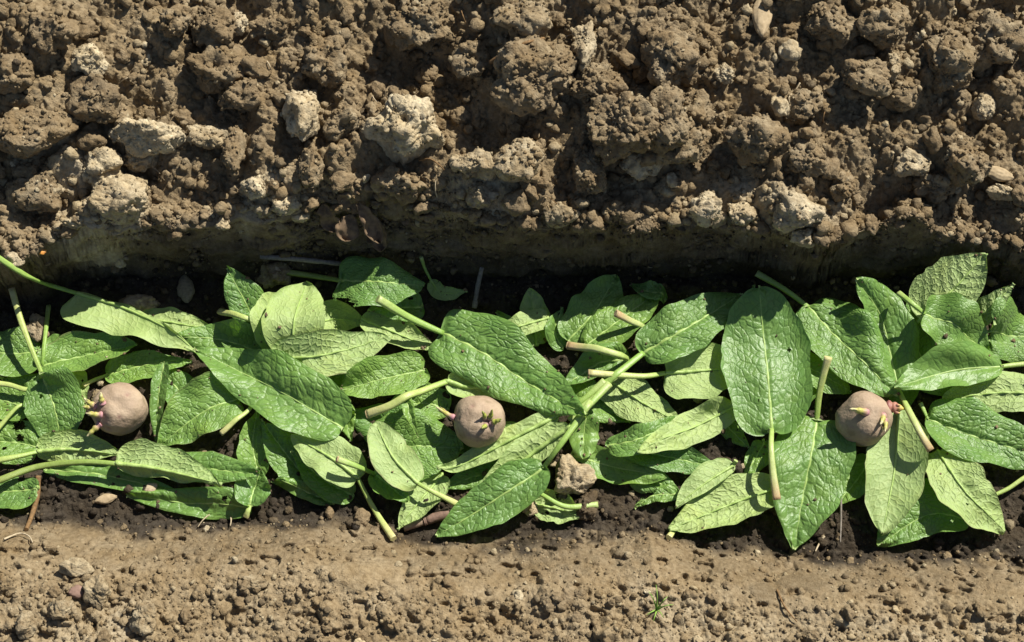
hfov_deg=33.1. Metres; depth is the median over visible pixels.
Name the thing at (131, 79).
soil clod
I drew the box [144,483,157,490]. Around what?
bark chip
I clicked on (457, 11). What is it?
soil clod
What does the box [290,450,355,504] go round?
comfrey leaf
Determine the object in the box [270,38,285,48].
soil clod
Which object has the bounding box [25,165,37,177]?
soil clod
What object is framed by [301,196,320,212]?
soil clod
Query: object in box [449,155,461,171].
soil clod
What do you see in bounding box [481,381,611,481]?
comfrey leaf
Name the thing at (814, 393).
comfrey leaf
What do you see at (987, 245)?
soil clod
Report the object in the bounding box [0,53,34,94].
soil clod
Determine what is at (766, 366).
comfrey leaf
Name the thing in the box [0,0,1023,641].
ground
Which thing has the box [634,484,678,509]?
comfrey leaf
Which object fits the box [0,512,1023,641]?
bank crumbs
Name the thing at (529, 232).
soil clod
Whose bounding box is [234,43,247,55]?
soil clod
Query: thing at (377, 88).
soil clod
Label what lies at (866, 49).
soil clod
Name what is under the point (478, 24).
heap crumbs
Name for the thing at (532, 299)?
comfrey leaf
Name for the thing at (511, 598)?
soil clod
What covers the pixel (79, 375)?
comfrey leaf
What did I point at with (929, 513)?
comfrey leaf
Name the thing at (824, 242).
wall crumbs
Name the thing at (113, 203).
soil clod
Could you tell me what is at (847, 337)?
comfrey leaf
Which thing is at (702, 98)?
soil clod
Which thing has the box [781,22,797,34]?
soil clod
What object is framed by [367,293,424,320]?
comfrey leaf
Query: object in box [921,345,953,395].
comfrey leaf
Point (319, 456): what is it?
comfrey leaf
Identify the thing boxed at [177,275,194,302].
dry husk
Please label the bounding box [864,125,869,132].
soil clod
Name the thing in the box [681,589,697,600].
soil clod
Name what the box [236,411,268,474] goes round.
comfrey leaf
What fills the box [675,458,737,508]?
comfrey leaf
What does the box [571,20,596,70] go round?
stone
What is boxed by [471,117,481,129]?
soil clod
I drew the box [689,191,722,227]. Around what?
soil clod
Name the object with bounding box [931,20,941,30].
soil clod
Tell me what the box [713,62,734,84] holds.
soil clod
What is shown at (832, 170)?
soil clod
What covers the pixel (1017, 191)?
soil clod
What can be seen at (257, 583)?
soil clod
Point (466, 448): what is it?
comfrey leaf
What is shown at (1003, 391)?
comfrey leaf
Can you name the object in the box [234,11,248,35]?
soil clod
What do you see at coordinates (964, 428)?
comfrey leaf
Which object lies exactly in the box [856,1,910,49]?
soil clod
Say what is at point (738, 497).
comfrey leaf
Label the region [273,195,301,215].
soil clod
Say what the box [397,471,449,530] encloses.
comfrey leaf
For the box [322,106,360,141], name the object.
soil clod
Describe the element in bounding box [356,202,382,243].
dead leaf
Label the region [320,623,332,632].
soil clod
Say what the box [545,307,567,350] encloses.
comfrey leaf
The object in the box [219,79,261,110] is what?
soil clod
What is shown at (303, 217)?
soil clod
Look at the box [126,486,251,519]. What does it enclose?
comfrey leaf
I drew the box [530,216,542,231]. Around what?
soil clod
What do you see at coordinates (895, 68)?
soil clod
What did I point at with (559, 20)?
soil clod
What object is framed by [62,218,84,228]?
soil clod
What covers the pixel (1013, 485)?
comfrey leaf
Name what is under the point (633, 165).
soil clod
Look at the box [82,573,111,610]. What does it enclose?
soil clod
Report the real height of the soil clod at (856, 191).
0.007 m
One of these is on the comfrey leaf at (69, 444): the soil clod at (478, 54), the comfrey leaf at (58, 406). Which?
the comfrey leaf at (58, 406)
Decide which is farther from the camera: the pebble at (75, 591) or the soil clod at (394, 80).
the soil clod at (394, 80)
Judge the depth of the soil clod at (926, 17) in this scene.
1.54 m
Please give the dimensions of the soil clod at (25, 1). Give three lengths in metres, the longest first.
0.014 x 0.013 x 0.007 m
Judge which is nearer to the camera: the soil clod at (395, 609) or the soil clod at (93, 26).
the soil clod at (395, 609)
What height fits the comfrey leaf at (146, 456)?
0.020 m
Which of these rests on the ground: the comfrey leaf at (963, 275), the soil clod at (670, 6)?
the soil clod at (670, 6)
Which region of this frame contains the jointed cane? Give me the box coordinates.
[403,508,448,531]
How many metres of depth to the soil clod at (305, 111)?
1.52 m
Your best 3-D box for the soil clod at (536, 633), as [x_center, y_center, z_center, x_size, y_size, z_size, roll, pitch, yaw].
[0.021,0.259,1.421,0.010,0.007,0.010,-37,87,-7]
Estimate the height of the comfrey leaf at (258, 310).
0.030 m
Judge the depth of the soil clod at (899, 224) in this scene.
1.54 m
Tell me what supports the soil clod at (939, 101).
on the heap crumbs at (478, 24)
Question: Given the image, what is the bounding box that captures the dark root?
[776,589,796,621]
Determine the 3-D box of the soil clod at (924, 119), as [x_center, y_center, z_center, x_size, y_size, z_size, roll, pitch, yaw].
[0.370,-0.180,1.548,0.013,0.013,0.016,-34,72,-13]
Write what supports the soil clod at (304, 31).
on the ground
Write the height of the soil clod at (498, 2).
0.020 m
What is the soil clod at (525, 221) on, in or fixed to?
on the ground
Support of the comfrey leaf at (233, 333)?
on the ground
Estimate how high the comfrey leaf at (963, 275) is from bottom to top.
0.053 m
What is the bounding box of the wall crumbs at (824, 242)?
[23,202,1023,282]
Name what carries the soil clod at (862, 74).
on the ground
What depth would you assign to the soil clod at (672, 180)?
1.53 m
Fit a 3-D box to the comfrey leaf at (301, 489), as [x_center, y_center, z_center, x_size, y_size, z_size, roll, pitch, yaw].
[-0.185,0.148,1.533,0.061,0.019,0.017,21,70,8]
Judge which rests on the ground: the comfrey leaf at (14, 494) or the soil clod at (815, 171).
the soil clod at (815, 171)
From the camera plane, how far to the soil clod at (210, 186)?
1.54 m
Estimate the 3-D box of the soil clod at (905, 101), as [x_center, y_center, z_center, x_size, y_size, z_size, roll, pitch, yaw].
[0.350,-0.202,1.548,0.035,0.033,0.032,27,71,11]
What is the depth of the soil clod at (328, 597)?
1.43 m
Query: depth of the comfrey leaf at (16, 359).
1.58 m
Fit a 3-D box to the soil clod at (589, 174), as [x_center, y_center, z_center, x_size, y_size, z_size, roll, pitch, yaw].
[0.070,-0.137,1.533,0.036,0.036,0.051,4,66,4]
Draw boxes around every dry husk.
[95,493,116,503]
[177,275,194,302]
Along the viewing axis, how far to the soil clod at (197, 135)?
1.54 m
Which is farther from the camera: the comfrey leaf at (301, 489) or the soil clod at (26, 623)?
the comfrey leaf at (301, 489)
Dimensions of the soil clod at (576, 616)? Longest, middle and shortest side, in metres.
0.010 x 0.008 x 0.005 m
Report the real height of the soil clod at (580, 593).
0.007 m
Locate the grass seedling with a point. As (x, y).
(657, 607)
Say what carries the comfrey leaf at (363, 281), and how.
on the ground
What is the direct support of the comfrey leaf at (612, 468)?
on the ground
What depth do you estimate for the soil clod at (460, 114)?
1.55 m
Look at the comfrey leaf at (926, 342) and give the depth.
1.58 m
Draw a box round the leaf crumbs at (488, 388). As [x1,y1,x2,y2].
[6,254,1022,543]
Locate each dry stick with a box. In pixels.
[260,255,341,265]
[472,267,483,308]
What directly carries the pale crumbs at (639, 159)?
on the ground
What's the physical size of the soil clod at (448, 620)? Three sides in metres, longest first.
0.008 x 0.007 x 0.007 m
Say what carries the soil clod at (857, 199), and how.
on the ground
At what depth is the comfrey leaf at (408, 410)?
1.52 m
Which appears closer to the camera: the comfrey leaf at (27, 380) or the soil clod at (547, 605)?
the soil clod at (547, 605)
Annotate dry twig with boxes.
[24,476,40,531]
[489,37,544,63]
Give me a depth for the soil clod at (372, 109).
1.54 m
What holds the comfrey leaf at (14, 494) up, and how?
on the trench crumbs at (818, 534)
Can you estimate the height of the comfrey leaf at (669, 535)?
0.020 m
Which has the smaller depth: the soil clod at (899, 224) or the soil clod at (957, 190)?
the soil clod at (899, 224)
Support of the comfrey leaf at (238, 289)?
on the ground
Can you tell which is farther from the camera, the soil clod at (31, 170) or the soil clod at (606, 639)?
the soil clod at (31, 170)
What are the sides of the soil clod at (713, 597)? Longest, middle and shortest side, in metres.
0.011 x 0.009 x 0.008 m
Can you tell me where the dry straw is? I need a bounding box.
[840,499,841,542]
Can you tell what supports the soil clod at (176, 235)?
on the ground
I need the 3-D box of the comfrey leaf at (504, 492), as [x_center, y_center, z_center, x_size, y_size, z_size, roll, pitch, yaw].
[0.013,0.136,1.514,0.188,0.035,0.043,-36,72,-13]
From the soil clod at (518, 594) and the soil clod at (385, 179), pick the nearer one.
the soil clod at (518, 594)
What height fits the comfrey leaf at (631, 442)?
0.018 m
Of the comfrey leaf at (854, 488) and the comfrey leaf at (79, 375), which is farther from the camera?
the comfrey leaf at (79, 375)
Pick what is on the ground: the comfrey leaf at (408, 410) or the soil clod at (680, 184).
the soil clod at (680, 184)
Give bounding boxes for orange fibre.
[418,158,444,169]
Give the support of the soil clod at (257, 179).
on the ground
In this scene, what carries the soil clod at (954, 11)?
on the heap crumbs at (478, 24)
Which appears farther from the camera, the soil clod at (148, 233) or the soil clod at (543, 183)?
the soil clod at (148, 233)
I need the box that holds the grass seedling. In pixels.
[647,586,672,620]
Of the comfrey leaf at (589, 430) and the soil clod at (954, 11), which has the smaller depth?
the comfrey leaf at (589, 430)
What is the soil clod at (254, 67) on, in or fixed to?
on the ground
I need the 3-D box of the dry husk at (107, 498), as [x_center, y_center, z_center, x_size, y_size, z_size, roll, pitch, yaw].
[-0.361,0.158,1.532,0.020,0.006,0.010,-11,69,-11]
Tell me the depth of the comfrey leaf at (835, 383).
1.56 m
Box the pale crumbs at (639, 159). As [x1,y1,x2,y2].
[59,12,1013,244]
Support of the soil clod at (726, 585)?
on the ground
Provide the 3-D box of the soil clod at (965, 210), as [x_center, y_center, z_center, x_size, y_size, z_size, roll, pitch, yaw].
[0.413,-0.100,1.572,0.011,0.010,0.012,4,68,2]
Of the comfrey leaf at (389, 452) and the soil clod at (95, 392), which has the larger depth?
the soil clod at (95, 392)
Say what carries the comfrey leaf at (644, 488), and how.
on the ground
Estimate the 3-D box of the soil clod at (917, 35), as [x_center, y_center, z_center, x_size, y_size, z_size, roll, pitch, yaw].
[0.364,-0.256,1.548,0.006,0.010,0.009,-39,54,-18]
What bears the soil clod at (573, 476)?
on the ground
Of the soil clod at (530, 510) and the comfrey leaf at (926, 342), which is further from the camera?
the comfrey leaf at (926, 342)
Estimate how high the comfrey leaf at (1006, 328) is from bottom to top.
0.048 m
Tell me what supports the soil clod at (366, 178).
on the ground
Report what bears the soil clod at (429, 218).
on the ground
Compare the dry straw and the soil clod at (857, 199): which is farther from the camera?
the soil clod at (857, 199)
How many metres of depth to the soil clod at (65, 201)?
1.55 m
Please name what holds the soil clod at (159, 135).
on the ground
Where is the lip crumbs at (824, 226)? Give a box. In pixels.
[0,169,1023,251]
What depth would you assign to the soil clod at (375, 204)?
1.55 m
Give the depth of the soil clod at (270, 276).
1.60 m
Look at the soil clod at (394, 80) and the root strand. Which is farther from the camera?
the soil clod at (394, 80)
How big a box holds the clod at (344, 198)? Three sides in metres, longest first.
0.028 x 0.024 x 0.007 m
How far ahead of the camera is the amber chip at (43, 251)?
1.54 m
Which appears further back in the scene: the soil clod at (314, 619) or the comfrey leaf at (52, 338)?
the comfrey leaf at (52, 338)
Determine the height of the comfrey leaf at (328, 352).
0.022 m
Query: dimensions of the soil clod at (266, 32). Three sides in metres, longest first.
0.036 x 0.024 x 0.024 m
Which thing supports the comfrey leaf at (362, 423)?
on the ground
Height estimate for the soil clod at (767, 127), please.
0.044 m
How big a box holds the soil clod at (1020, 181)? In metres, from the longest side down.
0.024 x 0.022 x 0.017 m
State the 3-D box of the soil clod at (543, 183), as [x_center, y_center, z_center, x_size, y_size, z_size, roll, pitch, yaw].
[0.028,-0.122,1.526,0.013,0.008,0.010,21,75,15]
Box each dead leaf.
[335,214,359,241]
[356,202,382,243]
[371,220,386,251]
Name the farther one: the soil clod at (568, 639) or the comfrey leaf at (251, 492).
the comfrey leaf at (251, 492)
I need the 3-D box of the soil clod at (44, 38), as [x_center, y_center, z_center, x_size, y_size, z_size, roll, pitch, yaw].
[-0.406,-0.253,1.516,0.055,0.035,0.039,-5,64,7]
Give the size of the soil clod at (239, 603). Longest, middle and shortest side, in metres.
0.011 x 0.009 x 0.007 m
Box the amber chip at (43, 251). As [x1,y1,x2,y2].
[39,249,46,254]
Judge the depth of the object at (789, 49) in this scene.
1.53 m
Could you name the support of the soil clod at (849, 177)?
on the ground
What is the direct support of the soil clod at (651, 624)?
on the ground
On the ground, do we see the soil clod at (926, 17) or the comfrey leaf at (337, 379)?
the comfrey leaf at (337, 379)
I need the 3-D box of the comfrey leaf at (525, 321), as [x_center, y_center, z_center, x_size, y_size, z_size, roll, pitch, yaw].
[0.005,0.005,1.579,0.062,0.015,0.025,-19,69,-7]
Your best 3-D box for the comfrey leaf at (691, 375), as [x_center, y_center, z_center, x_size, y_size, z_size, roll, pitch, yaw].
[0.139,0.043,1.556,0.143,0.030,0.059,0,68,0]
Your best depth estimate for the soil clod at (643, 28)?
1.53 m
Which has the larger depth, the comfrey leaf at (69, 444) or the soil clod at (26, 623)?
the comfrey leaf at (69, 444)
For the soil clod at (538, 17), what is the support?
on the ground
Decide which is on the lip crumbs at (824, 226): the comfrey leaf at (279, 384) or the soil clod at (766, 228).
the soil clod at (766, 228)
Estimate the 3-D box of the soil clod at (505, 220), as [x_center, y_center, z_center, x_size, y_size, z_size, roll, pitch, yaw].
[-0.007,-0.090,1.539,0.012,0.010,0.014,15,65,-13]
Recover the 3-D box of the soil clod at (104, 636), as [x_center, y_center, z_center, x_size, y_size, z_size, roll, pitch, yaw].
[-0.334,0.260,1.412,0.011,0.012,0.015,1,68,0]
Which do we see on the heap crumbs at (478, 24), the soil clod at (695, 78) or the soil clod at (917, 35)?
the soil clod at (695, 78)
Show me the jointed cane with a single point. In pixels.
(431, 518)
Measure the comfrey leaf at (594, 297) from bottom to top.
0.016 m
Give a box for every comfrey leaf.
[0,256,194,352]
[0,326,39,376]
[0,334,60,391]
[0,373,43,397]
[0,387,25,429]
[0,420,39,464]
[0,429,117,462]
[0,438,222,487]
[0,477,39,508]
[8,287,85,435]
[37,304,136,371]
[43,464,173,490]
[72,370,88,405]
[82,350,191,387]
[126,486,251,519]
[143,307,207,332]
[150,361,168,440]
[157,372,251,445]
[165,368,192,402]
[178,319,261,348]
[186,451,258,482]
[193,347,351,440]
[217,308,249,321]
[224,265,263,324]
[234,468,270,518]
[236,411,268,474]
[250,292,275,348]
[260,418,302,480]
[261,281,324,348]
[271,476,333,505]
[272,329,391,376]
[286,256,424,306]
[290,433,396,540]
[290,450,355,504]
[323,299,361,330]
[328,374,344,386]
[335,456,410,502]
[339,350,429,398]
[342,400,355,441]
[354,403,401,442]
[360,311,431,349]
[365,373,490,418]
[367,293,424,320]
[367,421,457,505]
[374,408,463,481]
[375,295,587,416]
[392,382,450,418]
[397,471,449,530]
[401,390,418,437]
[419,256,467,300]
[435,395,593,536]
[436,378,605,472]
[449,460,497,489]
[460,421,515,459]
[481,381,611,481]
[495,310,510,319]
[509,309,548,334]
[520,288,549,345]
[535,488,578,523]
[540,493,597,509]
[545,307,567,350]
[558,274,623,343]
[563,374,630,422]
[566,341,630,384]
[567,292,742,421]
[569,414,598,458]
[570,445,666,484]
[581,294,658,344]
[587,342,727,398]
[600,377,677,422]
[605,416,675,456]
[614,310,643,328]
[628,446,709,473]
[629,280,667,303]
[630,472,678,493]
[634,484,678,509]
[637,396,735,453]
[666,503,686,539]
[668,472,773,532]
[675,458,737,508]
[720,421,749,447]
[721,285,812,499]
[744,439,768,472]
[755,270,899,396]
[773,356,855,549]
[789,352,851,393]
[811,387,816,401]
[839,453,865,504]
[855,277,933,451]
[865,410,929,535]
[877,478,968,546]
[889,390,918,409]
[894,341,1023,390]
[896,291,989,349]
[906,303,934,357]
[909,253,987,324]
[918,397,1023,469]
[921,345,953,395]
[926,449,1004,534]
[942,371,1023,412]
[977,282,1014,325]
[987,294,1023,362]
[996,476,1023,495]
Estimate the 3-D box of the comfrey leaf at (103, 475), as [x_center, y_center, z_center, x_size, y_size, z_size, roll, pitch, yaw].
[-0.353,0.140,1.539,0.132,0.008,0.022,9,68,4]
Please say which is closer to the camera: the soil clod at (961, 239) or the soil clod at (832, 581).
the soil clod at (832, 581)
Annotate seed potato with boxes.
[82,382,147,436]
[436,396,505,447]
[835,391,903,446]
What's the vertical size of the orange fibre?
0.010 m
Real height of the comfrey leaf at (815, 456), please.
0.038 m
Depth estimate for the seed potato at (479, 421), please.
1.52 m
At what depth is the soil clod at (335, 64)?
1.54 m
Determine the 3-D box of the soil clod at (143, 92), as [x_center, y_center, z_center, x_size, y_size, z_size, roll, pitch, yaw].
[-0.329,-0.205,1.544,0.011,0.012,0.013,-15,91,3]
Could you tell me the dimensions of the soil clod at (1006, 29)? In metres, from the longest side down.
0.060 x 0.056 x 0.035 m
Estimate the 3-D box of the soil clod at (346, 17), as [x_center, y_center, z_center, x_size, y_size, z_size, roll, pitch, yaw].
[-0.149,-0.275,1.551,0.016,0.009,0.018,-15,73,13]
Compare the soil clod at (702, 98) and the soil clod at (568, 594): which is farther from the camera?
the soil clod at (702, 98)
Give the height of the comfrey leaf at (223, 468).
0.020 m
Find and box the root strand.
[3,532,32,541]
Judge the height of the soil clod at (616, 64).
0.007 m
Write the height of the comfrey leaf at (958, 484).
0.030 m
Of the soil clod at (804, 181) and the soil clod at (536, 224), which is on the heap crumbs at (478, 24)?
the soil clod at (804, 181)
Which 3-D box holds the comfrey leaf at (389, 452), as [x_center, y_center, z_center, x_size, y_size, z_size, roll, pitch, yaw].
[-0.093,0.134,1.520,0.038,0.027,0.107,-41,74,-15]
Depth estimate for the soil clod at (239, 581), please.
1.44 m
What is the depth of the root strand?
1.48 m
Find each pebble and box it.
[68,585,83,598]
[325,505,333,519]
[354,508,370,525]
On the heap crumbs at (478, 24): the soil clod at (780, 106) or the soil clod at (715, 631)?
the soil clod at (780, 106)
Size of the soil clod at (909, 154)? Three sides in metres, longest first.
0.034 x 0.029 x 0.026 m
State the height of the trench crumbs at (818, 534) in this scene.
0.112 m
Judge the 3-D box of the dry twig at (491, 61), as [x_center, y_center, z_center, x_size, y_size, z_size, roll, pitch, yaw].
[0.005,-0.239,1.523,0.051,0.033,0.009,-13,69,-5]
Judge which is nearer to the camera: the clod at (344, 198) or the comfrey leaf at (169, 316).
the clod at (344, 198)
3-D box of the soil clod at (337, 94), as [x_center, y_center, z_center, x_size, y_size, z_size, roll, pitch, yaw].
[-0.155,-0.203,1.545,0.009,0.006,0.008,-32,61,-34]
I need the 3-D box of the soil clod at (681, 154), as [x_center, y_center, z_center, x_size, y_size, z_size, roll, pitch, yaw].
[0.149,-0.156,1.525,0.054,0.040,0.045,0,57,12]
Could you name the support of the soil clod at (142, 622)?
on the ground
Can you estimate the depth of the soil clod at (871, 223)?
1.54 m
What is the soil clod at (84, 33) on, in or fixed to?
on the ground
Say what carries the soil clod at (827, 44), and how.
on the ground
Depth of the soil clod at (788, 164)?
1.52 m
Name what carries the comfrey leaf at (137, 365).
on the trench crumbs at (818, 534)
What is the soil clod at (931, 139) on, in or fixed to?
on the ground
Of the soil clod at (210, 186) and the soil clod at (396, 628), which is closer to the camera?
the soil clod at (396, 628)
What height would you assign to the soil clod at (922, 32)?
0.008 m
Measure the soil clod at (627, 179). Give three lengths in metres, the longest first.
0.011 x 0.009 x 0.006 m
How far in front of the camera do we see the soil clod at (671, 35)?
1.51 m
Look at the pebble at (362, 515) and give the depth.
1.52 m
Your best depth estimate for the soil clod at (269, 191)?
1.53 m
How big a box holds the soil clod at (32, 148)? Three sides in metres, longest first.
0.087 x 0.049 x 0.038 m
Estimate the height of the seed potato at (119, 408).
0.056 m
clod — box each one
[0,0,8,7]
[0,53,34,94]
[0,106,78,158]
[0,163,5,179]
[5,251,24,266]
[9,158,18,166]
[11,164,26,177]
[12,169,61,212]
[15,610,38,639]
[17,0,32,2]
[17,248,27,259]
[24,12,79,54]
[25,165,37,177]
[26,313,49,341]
[47,585,61,597]
[47,599,73,620]
[59,557,94,577]
[60,226,78,238]
[62,198,69,207]
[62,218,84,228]
[65,75,121,123]
[71,42,109,74]
[71,214,78,222]
[72,23,89,41]
[76,130,106,151]
[79,121,101,133]
[82,146,123,188]
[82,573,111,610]
[86,20,98,37]
[86,174,149,227]
[91,389,99,400]
[97,630,111,641]
[108,117,186,157]
[114,259,125,267]
[115,48,129,63]
[119,294,159,311]
[121,153,158,172]
[124,72,137,84]
[129,599,156,635]
[138,85,149,99]
[140,219,152,230]
[142,229,152,236]
[143,54,151,66]
[148,192,152,203]
[155,215,164,226]
[158,4,192,37]
[166,230,182,241]
[174,109,194,124]
[177,141,188,149]
[180,608,192,623]
[185,44,245,94]
[186,124,228,149]
[189,7,236,46]
[202,180,218,192]
[215,217,230,230]
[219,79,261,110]
[222,126,245,171]
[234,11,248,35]
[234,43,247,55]
[234,596,244,609]
[237,579,246,588]
[239,55,272,78]
[239,581,248,592]
[240,175,264,199]
[242,574,267,592]
[249,14,287,40]
[257,260,290,288]
[265,185,274,195]
[268,179,278,190]
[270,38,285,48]
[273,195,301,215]
[282,88,320,141]
[291,211,309,222]
[295,71,304,80]
[298,26,311,37]
[298,143,324,188]
[301,40,347,87]
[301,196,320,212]
[305,188,315,192]
[310,615,319,623]
[317,203,339,232]
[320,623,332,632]
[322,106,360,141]
[324,35,346,57]
[324,594,333,600]
[329,170,354,192]
[330,204,342,214]
[334,91,341,98]
[336,190,365,214]
[338,5,354,25]
[343,612,351,617]
[353,629,368,640]
[353,638,364,641]
[360,93,444,165]
[362,174,370,183]
[363,56,379,71]
[366,101,381,116]
[369,199,381,208]
[370,82,385,98]
[370,165,425,205]
[377,590,388,599]
[383,21,395,47]
[388,85,400,96]
[390,0,454,50]
[391,77,397,83]
[391,605,399,615]
[393,624,399,631]
[412,199,431,214]
[413,49,424,58]
[419,214,434,223]
[420,64,437,79]
[420,174,430,185]
[435,117,445,129]
[442,574,455,589]
[445,616,452,623]
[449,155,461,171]
[450,42,458,48]
[450,106,471,123]
[451,38,490,78]
[452,7,463,15]
[452,148,496,180]
[466,182,498,208]
[468,208,477,221]
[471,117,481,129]
[490,34,578,116]
[492,0,552,37]
[492,137,544,182]
[493,0,512,7]
[497,214,510,225]
[503,187,529,216]
[509,595,514,602]
[511,589,523,599]
[515,215,531,228]
[520,224,530,232]
[522,501,537,516]
[524,186,538,204]
[525,230,535,235]
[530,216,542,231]
[531,629,543,638]
[536,138,545,148]
[537,177,550,188]
[541,598,553,612]
[543,201,580,227]
[551,592,561,602]
[552,13,566,27]
[554,454,596,494]
[557,598,568,611]
[562,587,574,606]
[564,634,572,641]
[565,62,627,100]
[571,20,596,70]
[571,146,606,194]
[572,611,580,622]
[573,490,599,520]
[574,589,586,598]
[584,215,603,233]
[585,91,660,165]
[597,28,607,39]
[603,637,610,641]
[607,599,614,606]
[612,58,623,68]
[614,48,641,69]
[619,152,663,180]
[621,223,633,231]
[621,604,629,612]
[623,175,633,183]
[632,63,648,83]
[637,21,652,39]
[639,0,661,5]
[640,23,700,86]
[640,150,656,166]
[641,218,654,230]
[645,619,655,629]
[649,83,694,155]
[655,124,711,165]
[660,1,675,11]
[666,172,677,187]
[670,177,685,191]
[681,70,701,87]
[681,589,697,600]
[683,89,714,129]
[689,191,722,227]
[692,635,702,641]
[707,592,718,603]
[708,635,715,641]
[710,627,720,635]
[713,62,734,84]
[721,114,790,165]
[721,581,731,590]
[727,201,756,225]
[728,50,735,59]
[731,224,741,230]
[739,33,755,42]
[756,220,770,234]
[770,95,789,116]
[772,190,825,233]
[776,73,788,84]
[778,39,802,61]
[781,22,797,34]
[784,88,823,124]
[786,160,800,172]
[789,142,829,177]
[789,227,814,247]
[797,172,814,189]
[798,127,813,139]
[804,1,857,49]
[806,630,819,641]
[816,39,832,53]
[821,157,840,179]
[829,168,855,201]
[829,579,835,583]
[832,227,841,235]
[841,606,854,621]
[843,56,891,97]
[851,187,858,194]
[851,193,862,205]
[855,41,875,59]
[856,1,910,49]
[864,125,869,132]
[864,214,878,235]
[880,80,923,111]
[880,145,889,153]
[884,52,900,82]
[891,605,900,616]
[893,148,930,176]
[894,219,904,228]
[910,634,919,641]
[912,172,956,202]
[914,32,921,39]
[915,113,931,128]
[920,27,925,36]
[921,11,929,22]
[922,126,942,154]
[923,27,976,93]
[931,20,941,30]
[937,98,941,106]
[940,132,951,143]
[943,140,991,186]
[952,8,956,15]
[955,187,960,193]
[955,235,964,243]
[960,204,972,216]
[966,8,1023,73]
[968,247,974,252]
[970,91,995,120]
[975,606,988,617]
[981,240,997,250]
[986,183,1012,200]
[990,615,1004,622]
[993,4,1001,11]
[1011,0,1023,5]
[1011,177,1023,187]
[1011,184,1023,207]
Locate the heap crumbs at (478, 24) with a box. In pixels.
[0,0,1023,289]
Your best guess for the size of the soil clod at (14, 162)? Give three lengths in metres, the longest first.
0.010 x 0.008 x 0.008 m
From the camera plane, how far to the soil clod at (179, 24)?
1.53 m
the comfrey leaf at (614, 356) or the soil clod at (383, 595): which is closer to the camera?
the soil clod at (383, 595)
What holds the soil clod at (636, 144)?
on the ground
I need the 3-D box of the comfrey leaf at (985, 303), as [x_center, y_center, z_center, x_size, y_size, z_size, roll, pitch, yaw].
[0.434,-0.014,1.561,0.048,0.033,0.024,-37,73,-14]
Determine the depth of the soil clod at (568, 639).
1.42 m
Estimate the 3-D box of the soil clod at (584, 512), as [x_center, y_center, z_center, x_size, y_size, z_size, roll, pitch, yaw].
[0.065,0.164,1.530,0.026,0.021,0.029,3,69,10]
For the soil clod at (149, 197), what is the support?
on the ground
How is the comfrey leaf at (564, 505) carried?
on the ground
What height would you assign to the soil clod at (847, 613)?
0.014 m
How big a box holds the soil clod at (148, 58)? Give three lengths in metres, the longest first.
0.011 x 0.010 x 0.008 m
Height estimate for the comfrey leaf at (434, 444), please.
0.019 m
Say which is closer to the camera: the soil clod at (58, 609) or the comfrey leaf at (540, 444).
the soil clod at (58, 609)
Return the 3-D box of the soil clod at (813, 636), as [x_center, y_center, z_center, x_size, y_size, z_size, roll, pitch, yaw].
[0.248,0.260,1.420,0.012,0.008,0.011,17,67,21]
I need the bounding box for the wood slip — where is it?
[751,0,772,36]
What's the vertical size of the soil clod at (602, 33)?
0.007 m
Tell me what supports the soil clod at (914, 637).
on the ground
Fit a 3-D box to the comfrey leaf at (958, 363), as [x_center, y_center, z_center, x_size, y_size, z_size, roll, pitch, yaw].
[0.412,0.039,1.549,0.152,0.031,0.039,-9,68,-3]
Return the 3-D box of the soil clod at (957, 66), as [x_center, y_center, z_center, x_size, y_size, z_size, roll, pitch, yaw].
[0.393,-0.236,1.543,0.049,0.050,0.058,-28,71,-11]
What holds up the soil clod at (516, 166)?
on the ground
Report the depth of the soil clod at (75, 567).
1.44 m
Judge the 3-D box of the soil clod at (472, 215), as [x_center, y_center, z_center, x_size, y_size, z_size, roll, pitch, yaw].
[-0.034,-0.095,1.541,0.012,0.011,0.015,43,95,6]
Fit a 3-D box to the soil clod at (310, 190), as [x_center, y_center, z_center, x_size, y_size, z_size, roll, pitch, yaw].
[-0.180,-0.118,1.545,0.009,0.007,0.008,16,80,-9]
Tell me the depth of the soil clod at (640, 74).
1.54 m
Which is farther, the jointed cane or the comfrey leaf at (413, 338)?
the comfrey leaf at (413, 338)
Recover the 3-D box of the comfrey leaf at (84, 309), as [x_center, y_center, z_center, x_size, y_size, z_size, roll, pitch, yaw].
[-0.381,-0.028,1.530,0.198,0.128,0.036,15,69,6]
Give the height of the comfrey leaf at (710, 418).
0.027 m
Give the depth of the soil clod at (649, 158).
1.52 m
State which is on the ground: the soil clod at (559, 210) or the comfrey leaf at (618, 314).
the soil clod at (559, 210)
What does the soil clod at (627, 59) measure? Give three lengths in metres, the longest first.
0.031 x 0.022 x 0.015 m
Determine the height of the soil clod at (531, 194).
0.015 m
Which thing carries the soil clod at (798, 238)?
on the ground
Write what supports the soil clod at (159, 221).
on the ground
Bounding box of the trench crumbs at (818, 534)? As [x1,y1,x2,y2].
[0,216,1023,566]
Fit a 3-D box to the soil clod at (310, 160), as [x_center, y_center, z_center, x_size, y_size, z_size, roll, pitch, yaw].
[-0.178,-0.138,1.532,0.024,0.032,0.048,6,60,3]

